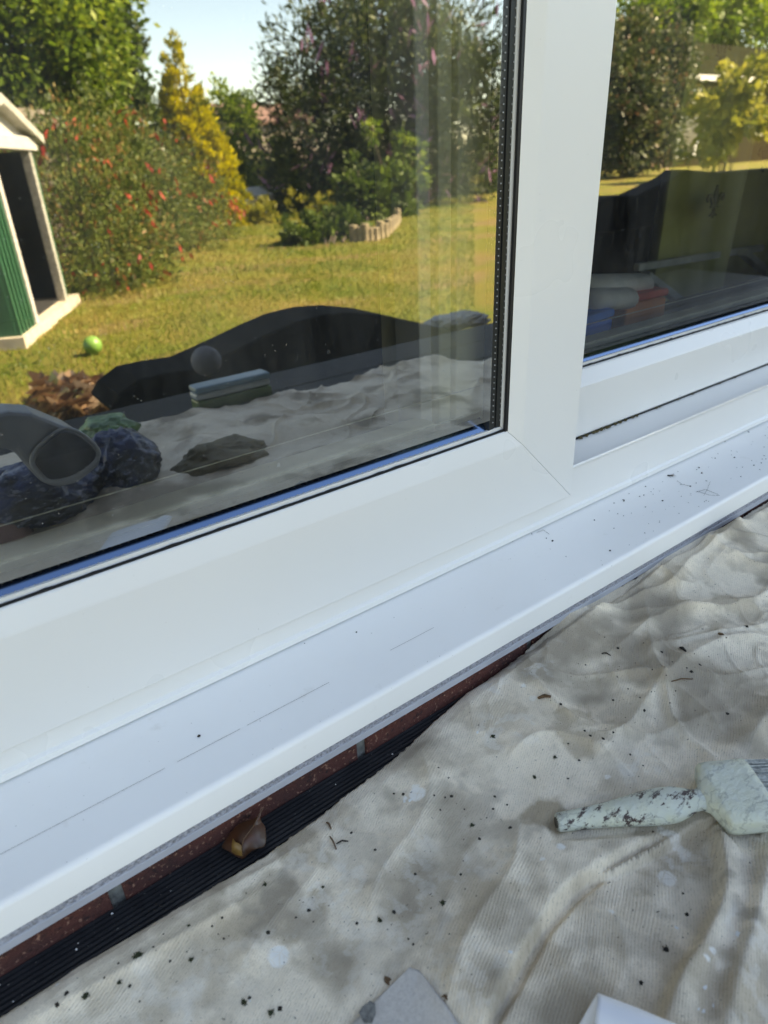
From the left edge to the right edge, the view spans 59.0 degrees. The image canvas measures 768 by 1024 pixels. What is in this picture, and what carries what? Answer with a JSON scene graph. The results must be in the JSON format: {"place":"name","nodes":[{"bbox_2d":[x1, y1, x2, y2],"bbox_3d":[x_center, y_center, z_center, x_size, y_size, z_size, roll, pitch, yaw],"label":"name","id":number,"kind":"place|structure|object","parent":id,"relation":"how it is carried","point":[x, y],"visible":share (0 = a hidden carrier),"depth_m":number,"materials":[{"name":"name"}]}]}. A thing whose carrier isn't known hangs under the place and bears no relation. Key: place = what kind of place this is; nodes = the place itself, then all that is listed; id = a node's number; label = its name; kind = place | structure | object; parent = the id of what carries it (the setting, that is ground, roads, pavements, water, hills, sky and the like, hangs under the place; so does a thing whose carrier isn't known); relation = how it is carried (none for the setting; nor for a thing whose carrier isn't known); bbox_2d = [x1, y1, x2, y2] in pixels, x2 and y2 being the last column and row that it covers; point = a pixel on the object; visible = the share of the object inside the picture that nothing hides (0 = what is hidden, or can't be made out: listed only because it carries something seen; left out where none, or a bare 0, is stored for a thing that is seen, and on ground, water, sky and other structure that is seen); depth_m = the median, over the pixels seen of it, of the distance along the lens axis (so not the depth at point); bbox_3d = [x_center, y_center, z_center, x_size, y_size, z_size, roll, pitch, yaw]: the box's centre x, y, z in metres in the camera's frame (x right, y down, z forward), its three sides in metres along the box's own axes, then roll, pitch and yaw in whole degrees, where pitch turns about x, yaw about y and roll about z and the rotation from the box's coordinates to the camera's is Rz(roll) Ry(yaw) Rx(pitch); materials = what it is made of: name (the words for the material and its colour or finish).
{"place":"outdoors","nodes":[
{"label":"outdoors","id":0,"kind":"place"},
{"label":"deck base","id":1,"kind":"structure","parent":0,"visible":0},
{"bbox_2d":[0,680,487,1016],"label":"decking board","id":2,"kind":"object","parent":1,"relation":"on","point":[192,880],"depth_m":0.52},
{"bbox_2d":[222,808,265,858],"bbox_3d":[-0.109,0.261,0.547,0.040,0.014,0.026,-21,33,-31],"label":"dead leaf","id":3,"kind":"object","parent":2,"relation":"on","point":[244,839],"visible":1,"depth_m":0.54,"materials":[{"name":"brown plant"}]},
{"bbox_3d":[0.491,0.335,0.400,4.960,0.025,0.141,-21,33,-31],"label":"decking board","id":4,"kind":"object","parent":1,"relation":"on","visible":0},
{"bbox_2d":[0,502,767,1023],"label":"dust sheet","id":5,"kind":"object","parent":4,"relation":"on","point":[574,922],"visible":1,"depth_m":0.50,"materials":[{"name":"fabric"}]},
{"bbox_2d":[81,992,89,999],"bbox_3d":[-0.195,0.315,0.442,0.006,0.003,0.006,-12,25,-11],"label":"moss clump","id":6,"kind":"object","parent":5,"relation":"on","point":[85,996],"visible":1,"depth_m":0.44,"materials":[{"name":"green plant"}]},
{"bbox_2d":[132,951,143,959],"bbox_3d":[-0.168,0.302,0.461,0.007,0.004,0.006,11,27,15],"label":"moss clump","id":7,"kind":"object","parent":5,"relation":"on","point":[138,954],"visible":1,"depth_m":0.46,"materials":[{"name":"green plant"}]},
{"bbox_2d":[241,998,247,1006],"bbox_3d":[-0.090,0.316,0.437,0.005,0.003,0.005,-1,32,-19],"label":"moss clump","id":8,"kind":"object","parent":5,"relation":"on","point":[243,1001],"visible":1,"depth_m":0.44,"materials":[{"name":"green plant"}]},
{"bbox_2d":[268,1009,274,1017],"bbox_3d":[-0.072,0.318,0.431,0.004,0.003,0.006,-1,27,-4],"label":"moss clump","id":9,"kind":"object","parent":5,"relation":"on","point":[270,1012],"visible":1,"depth_m":0.43,"materials":[{"name":"green plant"}]},
{"bbox_2d":[384,976,390,984],"bbox_3d":[0.003,0.306,0.442,0.006,0.003,0.006,17,29,15],"label":"bark flake","id":10,"kind":"object","parent":5,"relation":"on","point":[387,979],"visible":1,"depth_m":0.44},
{"bbox_2d":[351,967,457,1023],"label":"sandpaper sheet","id":11,"kind":"object","parent":5,"relation":"on","point":[409,995],"visible":1,"depth_m":0.42,"materials":[{"name":"grey paper"}]},
{"bbox_2d":[538,694,550,698],"bbox_3d":[0.155,0.179,0.657,0.009,0.007,0.011,-21,33,-31],"label":"twig","id":12,"kind":"object","parent":5,"relation":"on","point":[544,696],"visible":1,"depth_m":0.66,"materials":[{"name":"brown wood"}]},
{"bbox_2d":[579,993,675,1023],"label":"folded wipe","id":13,"kind":"object","parent":5,"relation":"on","point":[602,1009],"visible":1,"depth_m":0.40,"materials":[{"name":"white paper"}]},
{"bbox_2d":[554,758,767,834],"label":"paint brush","id":14,"kind":"object","parent":5,"relation":"on","point":[730,796],"visible":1,"depth_m":0.53,"materials":[{"name":"plastic"}]},
{"label":"lawn","id":15,"kind":"structure","parent":0,"visible":0},
{"bbox_2d":[0,0,767,976],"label":"brick house","id":16,"kind":"structure","parent":15,"relation":"on","point":[166,166],"depth_m":3.65,"materials":[{"name":"brick"}]},
{"bbox_2d":[0,420,767,954],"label":"window sill","id":17,"kind":"structure","parent":16,"relation":"on","point":[84,824],"depth_m":0.60,"materials":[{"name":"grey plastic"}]},
{"bbox_2d":[0,363,767,783],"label":"window frame","id":18,"kind":"object","parent":17,"relation":"on","point":[612,459],"visible":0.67,"depth_m":0.82,"materials":[{"name":"white plastic"}]},
{"bbox_2d":[0,0,616,752],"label":"sliding sash","id":19,"kind":"object","parent":18,"relation":"attached to","point":[100,610],"visible":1,"depth_m":0.62,"materials":[{"name":"white plastic"}]},
{"bbox_2d":[367,0,767,436],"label":"fixed window","id":20,"kind":"structure","parent":18,"relation":"attached to","point":[707,326],"depth_m":0.91,"materials":[{"name":"white plastic"}]},
{"bbox_2d":[585,308,614,335],"bbox_3d":[0.298,-0.275,1.106,0.102,0.106,0.102,-24,34,-35],"label":"blue box","id":21,"kind":"object","parent":16,"relation":"on","point":[596,315],"visible":0.16,"depth_m":1.06,"materials":[{"name":"blue cardboard"}]},
{"bbox_2d":[608,286,665,328],"bbox_3d":[0.417,-0.339,1.206,0.102,0.116,0.115,-18,31,-26],"label":"orange box","id":22,"kind":"object","parent":16,"relation":"on","point":[650,298],"visible":0.11,"depth_m":1.15,"materials":[{"name":"orange cardboard"}]},
{"bbox_2d":[588,287,638,309],"bbox_3d":[0.364,-0.347,1.105,0.093,0.034,0.049,-13,29,-30],"label":"paper roll","id":23,"kind":"object","parent":22,"relation":"on","point":[615,298],"visible":0.78,"depth_m":1.08,"materials":[{"name":"white paper"}]},
{"bbox_2d":[590,273,653,290],"bbox_3d":[0.385,-0.382,1.140,0.149,0.035,0.049,-13,29,-30],"label":"paper roll","id":24,"kind":"object","parent":22,"relation":"on","point":[638,281],"visible":0.54,"depth_m":1.12,"materials":[{"name":"white paper"}]},
{"bbox_2d":[634,258,672,287],"bbox_3d":[0.958,-0.635,1.891,0.848,0.200,0.047,-21,33,-31],"label":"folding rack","id":25,"kind":"object","parent":16,"relation":"attached to","point":[642,267],"visible":0.17,"depth_m":1.66,"materials":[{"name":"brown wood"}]},
{"bbox_2d":[647,0,709,296],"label":"curtain","id":26,"kind":"object","parent":16,"relation":"hanging from","point":[675,173],"visible":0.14,"depth_m":1.72,"materials":[{"name":"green fabric"}]}
]}

